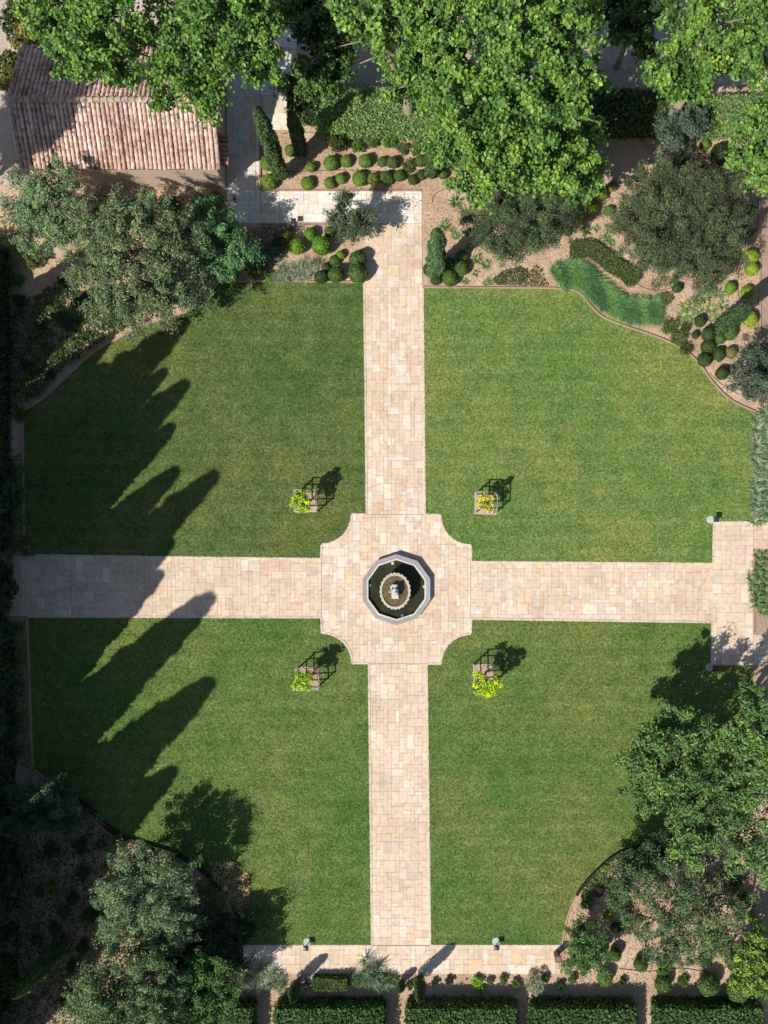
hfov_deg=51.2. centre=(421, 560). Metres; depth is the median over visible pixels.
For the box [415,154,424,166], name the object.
ball shrub
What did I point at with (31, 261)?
bush
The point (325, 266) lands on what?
ball shrub
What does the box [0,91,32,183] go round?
gravel path
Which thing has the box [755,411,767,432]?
agave
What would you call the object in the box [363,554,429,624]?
fountain
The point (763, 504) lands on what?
agave
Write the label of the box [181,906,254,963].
olive tree
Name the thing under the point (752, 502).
agave
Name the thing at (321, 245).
ball shrub
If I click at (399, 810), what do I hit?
paved path
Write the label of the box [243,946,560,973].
paved path
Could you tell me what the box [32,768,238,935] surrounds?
kerb
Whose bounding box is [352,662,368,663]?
path edging
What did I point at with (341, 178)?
ball shrub
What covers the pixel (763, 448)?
agave
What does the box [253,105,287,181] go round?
cypress
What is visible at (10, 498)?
cypress
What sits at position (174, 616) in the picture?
path edging
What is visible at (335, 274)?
ball shrub
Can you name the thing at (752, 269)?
ball shrub
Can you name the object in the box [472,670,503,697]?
citrus tree
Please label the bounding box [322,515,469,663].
paved plaza
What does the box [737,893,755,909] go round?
bush
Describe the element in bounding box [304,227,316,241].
ball shrub
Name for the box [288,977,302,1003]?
cypress
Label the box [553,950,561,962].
litter bin
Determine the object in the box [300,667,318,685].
soil
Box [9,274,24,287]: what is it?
bush
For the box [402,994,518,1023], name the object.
hedge
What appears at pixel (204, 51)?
plane tree
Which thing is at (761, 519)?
agave
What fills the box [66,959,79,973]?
bush
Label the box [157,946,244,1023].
olive tree
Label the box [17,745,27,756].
bush
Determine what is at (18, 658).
bush
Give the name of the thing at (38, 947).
undergrowth
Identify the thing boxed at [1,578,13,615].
cypress
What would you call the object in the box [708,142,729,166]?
ball shrub
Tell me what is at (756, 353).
olive tree
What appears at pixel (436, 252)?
cypress
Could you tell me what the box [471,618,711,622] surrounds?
path edging
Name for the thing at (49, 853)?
bush
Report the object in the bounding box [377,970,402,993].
lavender
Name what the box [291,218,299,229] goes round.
path light
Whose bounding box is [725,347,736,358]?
ball shrub
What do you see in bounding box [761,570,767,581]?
agave
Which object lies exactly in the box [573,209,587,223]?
ball shrub
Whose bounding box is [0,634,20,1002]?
cypress hedge
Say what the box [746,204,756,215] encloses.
ball shrub
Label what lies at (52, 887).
bush
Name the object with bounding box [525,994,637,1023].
hedge
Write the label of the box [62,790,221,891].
kerb
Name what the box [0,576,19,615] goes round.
cypress
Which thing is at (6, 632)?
cypress
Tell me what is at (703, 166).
ball shrub
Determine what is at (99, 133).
garden house
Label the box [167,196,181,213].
bush
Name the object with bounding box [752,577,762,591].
agave
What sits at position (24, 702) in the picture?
ground cover
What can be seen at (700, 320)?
ball shrub
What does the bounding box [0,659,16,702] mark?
cypress
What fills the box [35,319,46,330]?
bush
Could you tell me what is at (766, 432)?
agave
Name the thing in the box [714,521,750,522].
path edging
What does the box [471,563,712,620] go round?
paved path
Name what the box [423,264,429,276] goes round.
ball shrub
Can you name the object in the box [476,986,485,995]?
bush
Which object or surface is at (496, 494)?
tree guard
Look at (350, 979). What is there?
bush
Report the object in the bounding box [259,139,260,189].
kerb
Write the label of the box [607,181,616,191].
ball shrub
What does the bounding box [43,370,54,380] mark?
bush
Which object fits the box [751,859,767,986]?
side path
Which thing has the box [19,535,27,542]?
bush
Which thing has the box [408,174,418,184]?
ball shrub
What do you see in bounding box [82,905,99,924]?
bush
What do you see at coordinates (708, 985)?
ball shrub
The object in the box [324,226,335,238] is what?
ball shrub
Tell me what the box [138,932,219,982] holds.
olive tree
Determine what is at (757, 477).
agave
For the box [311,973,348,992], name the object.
hedge
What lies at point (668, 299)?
bush
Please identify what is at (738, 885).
bush
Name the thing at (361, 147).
bush
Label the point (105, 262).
olive tree
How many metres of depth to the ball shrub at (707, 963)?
49.44 m
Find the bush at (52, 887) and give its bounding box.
[46,881,57,892]
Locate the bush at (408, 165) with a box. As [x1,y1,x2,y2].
[401,158,416,173]
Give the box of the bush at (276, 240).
[271,235,285,248]
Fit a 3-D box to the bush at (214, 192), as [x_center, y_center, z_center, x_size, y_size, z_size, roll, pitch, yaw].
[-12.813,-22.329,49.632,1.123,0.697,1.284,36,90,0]
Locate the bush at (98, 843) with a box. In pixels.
[94,838,104,849]
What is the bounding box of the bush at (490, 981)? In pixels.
[485,976,494,984]
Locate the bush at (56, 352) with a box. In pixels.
[52,350,62,361]
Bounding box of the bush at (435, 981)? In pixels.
[431,978,438,987]
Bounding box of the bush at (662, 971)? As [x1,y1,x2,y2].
[656,958,673,975]
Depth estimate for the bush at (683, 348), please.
49.67 m
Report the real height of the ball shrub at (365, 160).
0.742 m
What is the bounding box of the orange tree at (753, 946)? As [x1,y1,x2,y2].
[725,918,767,1002]
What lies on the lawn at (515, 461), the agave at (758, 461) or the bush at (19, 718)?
the agave at (758, 461)
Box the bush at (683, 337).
[669,330,686,346]
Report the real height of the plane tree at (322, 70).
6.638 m
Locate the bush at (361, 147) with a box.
[349,138,364,152]
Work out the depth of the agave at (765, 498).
49.78 m
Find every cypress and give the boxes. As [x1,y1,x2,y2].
[0,478,20,520]
[0,536,14,581]
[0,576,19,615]
[0,615,13,661]
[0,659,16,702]
[0,686,20,738]
[0,861,24,926]
[0,920,18,973]
[0,991,17,1023]
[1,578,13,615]
[10,938,67,999]
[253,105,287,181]
[286,110,307,157]
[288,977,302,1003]
[397,978,405,992]
[413,973,426,1002]
[423,139,437,179]
[425,227,446,277]
[714,301,752,335]
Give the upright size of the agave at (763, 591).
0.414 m
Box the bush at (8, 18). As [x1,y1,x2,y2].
[0,0,31,40]
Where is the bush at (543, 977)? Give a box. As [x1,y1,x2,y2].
[539,974,549,982]
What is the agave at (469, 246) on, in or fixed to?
on the ground at (628, 156)
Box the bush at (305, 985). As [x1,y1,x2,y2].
[301,981,308,989]
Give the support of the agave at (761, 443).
on the ground at (628, 156)
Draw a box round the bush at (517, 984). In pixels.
[511,977,521,988]
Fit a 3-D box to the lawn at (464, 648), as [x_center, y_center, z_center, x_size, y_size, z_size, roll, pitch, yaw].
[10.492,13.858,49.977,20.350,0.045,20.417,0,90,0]
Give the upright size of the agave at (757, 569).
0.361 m
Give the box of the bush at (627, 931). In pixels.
[621,923,634,934]
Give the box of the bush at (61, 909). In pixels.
[57,905,68,918]
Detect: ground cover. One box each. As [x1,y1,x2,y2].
[8,453,22,551]
[9,621,29,768]
[25,346,77,398]
[197,877,225,908]
[210,861,249,912]
[493,267,527,285]
[528,265,546,286]
[581,849,635,897]
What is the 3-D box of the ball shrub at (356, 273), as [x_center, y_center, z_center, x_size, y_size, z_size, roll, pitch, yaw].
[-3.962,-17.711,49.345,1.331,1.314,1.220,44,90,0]
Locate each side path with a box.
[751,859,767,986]
[754,612,767,633]
[759,188,767,409]
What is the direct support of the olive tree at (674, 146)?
on the ground at (628, 156)
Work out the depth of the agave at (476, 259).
49.90 m
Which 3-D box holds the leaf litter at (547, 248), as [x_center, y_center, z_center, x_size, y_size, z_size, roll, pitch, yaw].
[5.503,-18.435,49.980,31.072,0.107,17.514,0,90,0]
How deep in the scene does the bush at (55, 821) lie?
49.10 m
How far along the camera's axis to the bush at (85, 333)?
49.72 m
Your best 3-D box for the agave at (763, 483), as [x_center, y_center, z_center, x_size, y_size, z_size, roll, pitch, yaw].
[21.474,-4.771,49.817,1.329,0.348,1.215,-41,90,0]
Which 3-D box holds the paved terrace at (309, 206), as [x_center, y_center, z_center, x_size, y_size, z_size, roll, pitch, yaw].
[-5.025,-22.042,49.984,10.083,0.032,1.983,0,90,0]
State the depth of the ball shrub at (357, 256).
49.15 m
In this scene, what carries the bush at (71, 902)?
on the ground at (628, 156)
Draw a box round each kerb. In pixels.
[22,420,24,534]
[25,281,219,409]
[26,618,33,768]
[31,769,37,853]
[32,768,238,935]
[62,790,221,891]
[220,280,362,282]
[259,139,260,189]
[261,189,420,190]
[261,223,362,224]
[423,286,554,288]
[555,288,754,412]
[561,823,751,946]
[576,825,727,895]
[753,550,754,632]
[754,412,756,521]
[758,188,760,405]
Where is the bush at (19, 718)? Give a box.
[17,712,25,721]
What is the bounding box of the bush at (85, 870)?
[75,866,90,881]
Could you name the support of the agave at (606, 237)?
on the ground at (628, 156)
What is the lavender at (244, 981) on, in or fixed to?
on the ground at (628, 156)
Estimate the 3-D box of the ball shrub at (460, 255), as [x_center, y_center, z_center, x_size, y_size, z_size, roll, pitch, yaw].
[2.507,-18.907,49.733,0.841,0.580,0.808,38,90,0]
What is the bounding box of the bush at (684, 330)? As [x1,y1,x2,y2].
[681,322,690,332]
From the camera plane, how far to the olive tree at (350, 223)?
47.38 m
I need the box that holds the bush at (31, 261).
[22,247,46,269]
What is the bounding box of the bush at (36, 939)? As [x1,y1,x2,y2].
[31,934,43,946]
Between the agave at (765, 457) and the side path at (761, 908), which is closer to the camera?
the agave at (765, 457)
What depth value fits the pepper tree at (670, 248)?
45.60 m
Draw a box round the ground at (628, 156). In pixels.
[0,84,767,1023]
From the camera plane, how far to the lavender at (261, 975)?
49.77 m
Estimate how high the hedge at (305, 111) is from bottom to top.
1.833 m
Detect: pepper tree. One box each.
[453,184,586,270]
[604,155,754,308]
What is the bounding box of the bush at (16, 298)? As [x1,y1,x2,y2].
[12,293,27,307]
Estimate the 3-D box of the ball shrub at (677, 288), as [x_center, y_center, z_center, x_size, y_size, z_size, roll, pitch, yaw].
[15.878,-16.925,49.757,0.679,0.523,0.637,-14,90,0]
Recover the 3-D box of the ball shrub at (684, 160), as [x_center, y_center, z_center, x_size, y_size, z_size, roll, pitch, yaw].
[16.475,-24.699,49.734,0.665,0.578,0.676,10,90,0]
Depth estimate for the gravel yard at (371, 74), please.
49.99 m
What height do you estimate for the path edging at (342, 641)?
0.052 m
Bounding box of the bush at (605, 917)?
[601,910,612,921]
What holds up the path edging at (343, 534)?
on the paved plaza
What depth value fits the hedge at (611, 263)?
49.68 m
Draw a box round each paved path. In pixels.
[4,555,320,615]
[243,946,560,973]
[365,223,423,513]
[370,664,428,944]
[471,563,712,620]
[712,523,752,664]
[753,522,767,548]
[753,634,767,664]
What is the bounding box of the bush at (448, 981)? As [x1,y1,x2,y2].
[445,975,453,985]
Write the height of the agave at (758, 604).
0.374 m
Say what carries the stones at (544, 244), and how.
on the ground at (628, 156)
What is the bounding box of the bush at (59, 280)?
[57,273,67,287]
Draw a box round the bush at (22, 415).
[12,407,25,421]
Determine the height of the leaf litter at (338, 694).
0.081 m
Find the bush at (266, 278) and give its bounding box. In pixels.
[262,270,273,282]
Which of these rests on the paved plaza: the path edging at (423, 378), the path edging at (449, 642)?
the path edging at (449, 642)
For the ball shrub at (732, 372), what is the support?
on the ground at (628, 156)
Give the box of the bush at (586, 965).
[575,960,592,970]
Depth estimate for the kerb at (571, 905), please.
49.89 m
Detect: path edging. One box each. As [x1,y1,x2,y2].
[27,616,320,617]
[30,554,320,559]
[243,945,371,946]
[320,617,322,632]
[322,514,352,544]
[322,632,352,662]
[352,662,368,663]
[363,282,367,513]
[368,663,372,944]
[422,288,425,514]
[426,664,430,944]
[430,945,560,946]
[439,515,470,545]
[440,633,470,663]
[470,545,471,561]
[471,561,712,564]
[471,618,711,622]
[711,622,712,664]
[712,522,714,563]
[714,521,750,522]
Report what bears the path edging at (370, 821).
on the ground at (628, 156)
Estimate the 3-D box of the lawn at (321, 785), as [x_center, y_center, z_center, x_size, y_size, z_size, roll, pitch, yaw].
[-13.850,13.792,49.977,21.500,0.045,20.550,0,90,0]
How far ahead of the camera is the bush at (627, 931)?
49.69 m
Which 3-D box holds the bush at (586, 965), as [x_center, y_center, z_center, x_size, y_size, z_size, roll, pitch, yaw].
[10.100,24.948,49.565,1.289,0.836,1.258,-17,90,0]
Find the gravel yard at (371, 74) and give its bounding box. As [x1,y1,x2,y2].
[0,0,767,83]
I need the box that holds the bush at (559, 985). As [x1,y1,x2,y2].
[553,981,564,990]
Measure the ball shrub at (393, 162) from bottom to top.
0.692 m
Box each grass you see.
[545,254,665,329]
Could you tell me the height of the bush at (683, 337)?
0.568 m
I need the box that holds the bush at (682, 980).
[677,976,689,987]
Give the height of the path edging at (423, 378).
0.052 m
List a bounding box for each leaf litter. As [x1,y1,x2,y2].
[24,831,757,992]
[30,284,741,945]
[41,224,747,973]
[271,126,757,391]
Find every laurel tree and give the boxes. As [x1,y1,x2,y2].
[610,699,730,826]
[657,771,767,890]
[712,680,767,813]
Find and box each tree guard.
[294,489,317,512]
[295,665,319,690]
[473,663,496,687]
[474,491,497,514]
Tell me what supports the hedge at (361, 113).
on the ground at (628, 156)
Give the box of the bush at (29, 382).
[22,378,31,388]
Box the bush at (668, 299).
[660,292,672,305]
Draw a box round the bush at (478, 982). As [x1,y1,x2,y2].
[470,974,482,987]
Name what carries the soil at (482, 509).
on the lawn at (515, 461)
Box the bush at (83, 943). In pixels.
[76,938,89,954]
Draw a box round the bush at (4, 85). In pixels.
[0,72,11,92]
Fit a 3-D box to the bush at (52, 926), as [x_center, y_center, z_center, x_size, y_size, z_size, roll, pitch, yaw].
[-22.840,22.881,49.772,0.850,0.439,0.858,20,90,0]
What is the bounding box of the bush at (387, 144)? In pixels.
[381,136,397,148]
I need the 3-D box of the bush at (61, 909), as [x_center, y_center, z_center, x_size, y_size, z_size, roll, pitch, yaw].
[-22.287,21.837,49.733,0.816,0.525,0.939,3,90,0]
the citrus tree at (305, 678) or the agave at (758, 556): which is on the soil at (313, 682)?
the citrus tree at (305, 678)
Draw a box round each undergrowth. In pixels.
[0,198,28,302]
[6,279,135,407]
[12,785,235,1023]
[76,194,223,216]
[228,224,295,277]
[638,854,747,902]
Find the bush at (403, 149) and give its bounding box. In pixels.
[395,142,407,155]
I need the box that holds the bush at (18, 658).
[13,649,25,662]
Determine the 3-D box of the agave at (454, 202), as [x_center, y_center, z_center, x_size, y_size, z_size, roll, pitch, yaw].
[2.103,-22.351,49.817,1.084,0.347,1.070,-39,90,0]
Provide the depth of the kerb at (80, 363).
49.89 m
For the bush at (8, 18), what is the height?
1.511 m
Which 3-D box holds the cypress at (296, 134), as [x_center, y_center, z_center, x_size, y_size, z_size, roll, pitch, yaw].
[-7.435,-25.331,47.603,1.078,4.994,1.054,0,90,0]
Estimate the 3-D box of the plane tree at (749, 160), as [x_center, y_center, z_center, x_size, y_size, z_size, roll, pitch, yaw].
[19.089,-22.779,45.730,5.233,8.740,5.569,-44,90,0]
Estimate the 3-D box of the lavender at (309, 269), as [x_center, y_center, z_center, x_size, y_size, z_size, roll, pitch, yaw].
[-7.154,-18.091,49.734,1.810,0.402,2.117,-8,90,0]
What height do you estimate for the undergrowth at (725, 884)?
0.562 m
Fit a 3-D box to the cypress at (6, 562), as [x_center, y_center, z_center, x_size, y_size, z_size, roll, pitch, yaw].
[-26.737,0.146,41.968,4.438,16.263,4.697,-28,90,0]
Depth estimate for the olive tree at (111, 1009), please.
45.47 m
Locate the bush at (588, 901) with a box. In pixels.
[579,893,594,910]
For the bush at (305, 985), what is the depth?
49.76 m
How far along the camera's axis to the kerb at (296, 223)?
49.91 m
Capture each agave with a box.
[440,219,451,231]
[446,195,463,209]
[448,226,461,239]
[465,243,472,251]
[470,252,482,265]
[480,260,489,270]
[480,276,492,286]
[577,223,590,237]
[592,224,599,232]
[595,233,611,244]
[604,223,610,232]
[609,239,616,248]
[676,301,692,321]
[677,315,690,328]
[685,305,705,321]
[687,296,701,306]
[694,290,711,304]
[703,301,716,316]
[706,311,718,323]
[711,286,726,300]
[716,300,727,312]
[745,569,766,587]
[746,445,765,459]
[747,407,767,422]
[747,481,766,498]
[747,489,766,506]
[747,496,764,511]
[747,503,767,528]
[747,581,763,594]
[748,429,767,448]
[748,468,764,488]
[749,452,767,469]
[749,472,764,488]
[749,591,765,602]
[749,597,766,611]
[750,412,763,427]
[750,421,765,434]
[750,437,765,451]
[750,457,763,472]
[751,558,763,568]
[751,563,764,575]
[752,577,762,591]
[753,549,763,560]
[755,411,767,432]
[755,437,767,458]
[755,466,767,484]
[755,596,767,617]
[757,406,767,421]
[757,447,767,464]
[757,505,767,521]
[758,429,767,443]
[758,475,767,493]
[758,500,767,511]
[759,423,767,437]
[759,459,767,475]
[759,479,767,493]
[759,584,767,597]
[760,550,767,562]
[760,563,767,574]
[760,578,767,590]
[761,491,767,506]
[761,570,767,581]
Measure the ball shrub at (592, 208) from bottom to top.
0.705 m
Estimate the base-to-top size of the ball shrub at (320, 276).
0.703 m
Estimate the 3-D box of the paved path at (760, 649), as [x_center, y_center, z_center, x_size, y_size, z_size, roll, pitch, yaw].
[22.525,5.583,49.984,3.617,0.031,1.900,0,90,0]
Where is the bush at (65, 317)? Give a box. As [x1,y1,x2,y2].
[56,311,77,330]
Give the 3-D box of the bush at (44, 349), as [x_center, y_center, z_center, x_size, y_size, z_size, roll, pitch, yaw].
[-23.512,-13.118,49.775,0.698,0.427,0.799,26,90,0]
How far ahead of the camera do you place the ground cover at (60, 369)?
49.75 m
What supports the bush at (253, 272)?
on the ground at (628, 156)
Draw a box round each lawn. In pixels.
[24,282,365,557]
[28,618,370,944]
[424,288,753,562]
[428,620,752,944]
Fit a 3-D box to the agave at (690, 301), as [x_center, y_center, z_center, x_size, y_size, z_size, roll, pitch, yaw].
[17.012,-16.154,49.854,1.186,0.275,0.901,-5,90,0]
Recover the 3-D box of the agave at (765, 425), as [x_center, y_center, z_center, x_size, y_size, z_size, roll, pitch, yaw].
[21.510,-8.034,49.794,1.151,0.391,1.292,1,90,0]
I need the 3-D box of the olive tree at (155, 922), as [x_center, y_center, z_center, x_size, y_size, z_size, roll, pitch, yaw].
[-16.112,20.359,47.364,7.173,5.471,8.519,0,90,0]
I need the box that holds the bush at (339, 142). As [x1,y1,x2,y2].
[327,133,347,152]
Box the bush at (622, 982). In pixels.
[618,978,626,986]
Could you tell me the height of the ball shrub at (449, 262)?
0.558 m
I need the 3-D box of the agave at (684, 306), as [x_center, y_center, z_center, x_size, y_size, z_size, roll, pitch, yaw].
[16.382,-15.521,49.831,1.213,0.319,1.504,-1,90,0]
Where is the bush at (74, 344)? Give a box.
[70,338,80,348]
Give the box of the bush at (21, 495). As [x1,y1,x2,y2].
[17,485,27,502]
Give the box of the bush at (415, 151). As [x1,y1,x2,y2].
[409,140,422,156]
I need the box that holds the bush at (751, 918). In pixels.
[746,912,756,922]
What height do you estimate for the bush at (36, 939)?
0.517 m
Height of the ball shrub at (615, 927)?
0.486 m
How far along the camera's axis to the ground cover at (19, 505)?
49.76 m
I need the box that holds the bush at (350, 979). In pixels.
[348,976,355,984]
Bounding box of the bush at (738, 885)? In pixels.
[728,876,744,893]
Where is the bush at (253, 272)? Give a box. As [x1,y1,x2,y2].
[248,261,268,279]
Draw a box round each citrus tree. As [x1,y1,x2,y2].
[289,489,312,513]
[290,669,314,691]
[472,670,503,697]
[476,493,495,513]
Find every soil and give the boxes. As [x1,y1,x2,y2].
[298,492,316,510]
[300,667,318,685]
[474,664,492,682]
[476,495,493,512]
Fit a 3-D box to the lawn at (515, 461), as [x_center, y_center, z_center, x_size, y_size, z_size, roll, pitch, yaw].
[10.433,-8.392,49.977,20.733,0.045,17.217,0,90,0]
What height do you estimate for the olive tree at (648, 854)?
3.955 m
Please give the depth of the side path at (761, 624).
49.99 m
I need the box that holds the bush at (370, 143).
[366,137,377,148]
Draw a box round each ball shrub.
[260,156,269,170]
[260,173,275,190]
[283,229,291,238]
[284,144,295,156]
[289,238,305,255]
[300,176,313,190]
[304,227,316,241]
[306,162,315,172]
[312,235,331,255]
[314,270,327,283]
[321,262,330,271]
[323,155,338,170]
[324,177,334,189]
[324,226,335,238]
[327,266,343,282]
[329,254,339,265]
[335,173,346,184]
[336,250,344,259]
[340,154,352,167]
[347,262,367,283]
[349,249,366,264]
[352,170,366,186]
[358,153,372,168]
[367,172,379,185]
[377,156,386,167]
[380,170,393,185]
[386,156,398,168]
[393,169,405,181]
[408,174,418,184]
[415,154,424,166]
[417,169,425,180]
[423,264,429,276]
[430,275,442,284]
[438,169,447,179]
[442,270,457,287]
[444,256,454,268]
[455,249,467,260]
[455,260,468,276]
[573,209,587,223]
[586,202,598,215]
[595,188,606,200]
[597,970,612,986]
[603,205,614,215]
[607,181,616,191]
[608,947,621,961]
[610,922,620,933]
[633,956,647,971]
[654,975,671,993]
[672,283,682,292]
[681,157,691,165]
[691,331,698,338]
[694,315,706,327]
[696,164,706,175]
[697,352,711,366]
[697,973,720,996]
[698,952,712,968]
[699,139,709,150]
[700,340,715,353]
[701,326,715,340]
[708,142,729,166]
[712,348,725,361]
[715,335,725,343]
[715,367,728,379]
[724,282,736,295]
[724,328,737,340]
[724,950,741,969]
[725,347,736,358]
[726,978,747,1003]
[728,366,735,374]
[731,201,742,210]
[740,285,753,299]
[741,183,753,192]
[742,311,757,327]
[743,249,759,262]
[744,262,758,275]
[745,223,756,236]
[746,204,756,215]
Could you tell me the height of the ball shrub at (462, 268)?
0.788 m
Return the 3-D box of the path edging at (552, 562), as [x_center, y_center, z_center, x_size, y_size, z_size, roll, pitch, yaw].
[10.650,0.158,49.973,15.100,0.054,0.130,0,90,0]
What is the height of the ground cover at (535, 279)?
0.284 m
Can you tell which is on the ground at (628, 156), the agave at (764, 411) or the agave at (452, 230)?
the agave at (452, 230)
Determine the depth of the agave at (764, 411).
49.79 m
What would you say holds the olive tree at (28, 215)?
on the ground at (628, 156)
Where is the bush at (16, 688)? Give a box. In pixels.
[12,682,24,694]
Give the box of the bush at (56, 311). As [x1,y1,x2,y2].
[45,301,61,317]
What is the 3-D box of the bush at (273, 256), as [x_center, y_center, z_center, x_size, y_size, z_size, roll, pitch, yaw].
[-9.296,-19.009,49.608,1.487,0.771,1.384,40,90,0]
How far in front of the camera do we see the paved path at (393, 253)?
49.97 m
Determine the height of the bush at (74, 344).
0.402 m
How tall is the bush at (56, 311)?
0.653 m
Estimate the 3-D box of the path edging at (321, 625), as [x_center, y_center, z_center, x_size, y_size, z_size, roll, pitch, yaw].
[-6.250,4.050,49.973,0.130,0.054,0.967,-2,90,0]
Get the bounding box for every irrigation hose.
[268,170,411,171]
[619,968,709,972]
[694,149,745,298]
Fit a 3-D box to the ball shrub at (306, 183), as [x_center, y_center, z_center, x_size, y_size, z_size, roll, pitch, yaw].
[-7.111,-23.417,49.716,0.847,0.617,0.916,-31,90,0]
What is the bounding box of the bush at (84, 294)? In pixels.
[73,291,88,305]
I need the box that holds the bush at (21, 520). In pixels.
[14,514,26,525]
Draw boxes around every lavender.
[234,974,259,992]
[248,960,282,996]
[266,969,287,995]
[267,265,291,284]
[275,261,301,284]
[294,254,317,285]
[308,255,324,268]
[346,970,368,990]
[353,953,393,995]
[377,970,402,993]
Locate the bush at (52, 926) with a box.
[47,920,61,933]
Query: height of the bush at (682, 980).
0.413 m
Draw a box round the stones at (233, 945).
[26,824,755,992]
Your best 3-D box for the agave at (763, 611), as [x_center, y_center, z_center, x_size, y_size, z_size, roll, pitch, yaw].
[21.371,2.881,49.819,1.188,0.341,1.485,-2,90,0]
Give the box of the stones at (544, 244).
[263,125,757,386]
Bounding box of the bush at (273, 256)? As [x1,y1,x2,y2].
[259,243,282,263]
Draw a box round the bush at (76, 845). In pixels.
[72,837,87,854]
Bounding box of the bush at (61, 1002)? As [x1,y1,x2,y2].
[57,990,72,1007]
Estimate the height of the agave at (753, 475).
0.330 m
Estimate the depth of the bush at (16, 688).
49.66 m
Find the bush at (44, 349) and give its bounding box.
[38,343,47,354]
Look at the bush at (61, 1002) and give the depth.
49.55 m
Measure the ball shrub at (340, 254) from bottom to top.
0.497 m
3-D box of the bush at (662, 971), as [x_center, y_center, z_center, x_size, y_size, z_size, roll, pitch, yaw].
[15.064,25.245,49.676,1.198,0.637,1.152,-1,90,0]
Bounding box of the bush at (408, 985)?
[405,981,413,990]
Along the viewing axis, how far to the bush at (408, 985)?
49.75 m
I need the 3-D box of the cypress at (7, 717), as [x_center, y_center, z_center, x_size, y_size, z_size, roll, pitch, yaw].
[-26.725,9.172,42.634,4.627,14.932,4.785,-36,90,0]
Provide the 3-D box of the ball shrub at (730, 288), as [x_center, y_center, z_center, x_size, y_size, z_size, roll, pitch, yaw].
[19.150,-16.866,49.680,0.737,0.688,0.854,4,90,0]
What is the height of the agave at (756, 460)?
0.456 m
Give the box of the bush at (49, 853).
[43,845,59,858]
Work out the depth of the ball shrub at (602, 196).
49.47 m
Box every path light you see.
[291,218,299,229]
[303,938,310,950]
[492,937,499,949]
[705,663,717,670]
[706,516,718,522]
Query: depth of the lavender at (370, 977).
49.59 m
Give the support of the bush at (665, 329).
on the ground at (628, 156)
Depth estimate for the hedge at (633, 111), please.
48.56 m
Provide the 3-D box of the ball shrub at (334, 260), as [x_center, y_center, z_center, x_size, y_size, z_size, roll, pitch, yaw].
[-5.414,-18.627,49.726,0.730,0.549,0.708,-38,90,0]
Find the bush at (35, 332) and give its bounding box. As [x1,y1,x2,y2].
[27,326,38,337]
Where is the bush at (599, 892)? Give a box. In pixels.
[592,886,605,897]
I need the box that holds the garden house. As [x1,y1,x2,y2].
[7,44,227,187]
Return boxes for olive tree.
[0,152,93,258]
[3,772,104,850]
[54,182,214,349]
[54,943,192,1023]
[89,836,211,971]
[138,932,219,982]
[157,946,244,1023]
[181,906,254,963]
[185,185,266,286]
[210,911,269,973]
[322,186,380,245]
[600,828,685,925]
[606,850,741,975]
[647,97,714,166]
[700,892,761,961]
[722,335,767,406]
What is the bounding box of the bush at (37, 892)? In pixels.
[34,885,43,898]
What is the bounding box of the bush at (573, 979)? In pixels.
[568,974,576,984]
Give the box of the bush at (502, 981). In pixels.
[499,974,507,984]
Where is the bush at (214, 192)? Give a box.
[206,189,223,211]
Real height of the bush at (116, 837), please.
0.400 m
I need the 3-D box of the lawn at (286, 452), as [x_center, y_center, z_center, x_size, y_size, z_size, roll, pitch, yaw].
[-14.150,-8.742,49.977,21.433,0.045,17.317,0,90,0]
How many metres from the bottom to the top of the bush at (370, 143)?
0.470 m
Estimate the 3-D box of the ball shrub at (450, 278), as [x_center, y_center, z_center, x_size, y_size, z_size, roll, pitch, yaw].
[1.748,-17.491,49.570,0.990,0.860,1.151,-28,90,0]
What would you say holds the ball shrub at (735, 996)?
on the ground at (628, 156)
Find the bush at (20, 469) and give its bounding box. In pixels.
[13,464,25,476]
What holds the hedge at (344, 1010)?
on the ground at (628, 156)
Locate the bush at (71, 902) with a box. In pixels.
[65,890,79,906]
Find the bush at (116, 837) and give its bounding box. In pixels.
[113,833,122,844]
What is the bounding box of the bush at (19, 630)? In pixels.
[13,623,24,634]
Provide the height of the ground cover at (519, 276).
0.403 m
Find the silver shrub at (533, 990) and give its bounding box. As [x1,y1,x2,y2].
[524,971,544,996]
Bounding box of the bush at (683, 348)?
[679,343,692,355]
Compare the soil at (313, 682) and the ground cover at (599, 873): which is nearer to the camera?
the ground cover at (599, 873)
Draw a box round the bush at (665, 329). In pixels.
[660,318,676,334]
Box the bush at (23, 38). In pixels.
[9,14,44,52]
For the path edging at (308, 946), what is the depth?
49.95 m
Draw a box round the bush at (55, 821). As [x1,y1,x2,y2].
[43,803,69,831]
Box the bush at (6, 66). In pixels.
[0,48,17,75]
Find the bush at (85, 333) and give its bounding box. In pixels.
[81,330,92,340]
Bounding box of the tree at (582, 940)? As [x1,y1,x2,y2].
[556,911,612,980]
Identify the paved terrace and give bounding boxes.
[227,64,259,223]
[260,32,296,129]
[260,191,421,222]
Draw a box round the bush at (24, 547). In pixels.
[18,541,34,557]
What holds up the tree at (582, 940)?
on the ground at (628, 156)
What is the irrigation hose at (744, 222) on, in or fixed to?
on the ground at (628, 156)
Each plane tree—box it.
[9,0,161,94]
[137,0,296,130]
[267,0,363,111]
[319,0,490,132]
[411,0,618,214]
[584,0,681,69]
[633,0,767,116]
[714,86,767,204]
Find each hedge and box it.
[0,242,13,541]
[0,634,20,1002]
[164,995,258,1023]
[272,994,388,1023]
[284,74,321,126]
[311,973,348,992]
[314,85,449,142]
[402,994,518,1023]
[455,86,710,141]
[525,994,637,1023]
[569,239,641,287]
[648,995,767,1023]
[702,92,764,141]
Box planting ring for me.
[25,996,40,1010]
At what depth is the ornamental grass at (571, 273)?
49.64 m

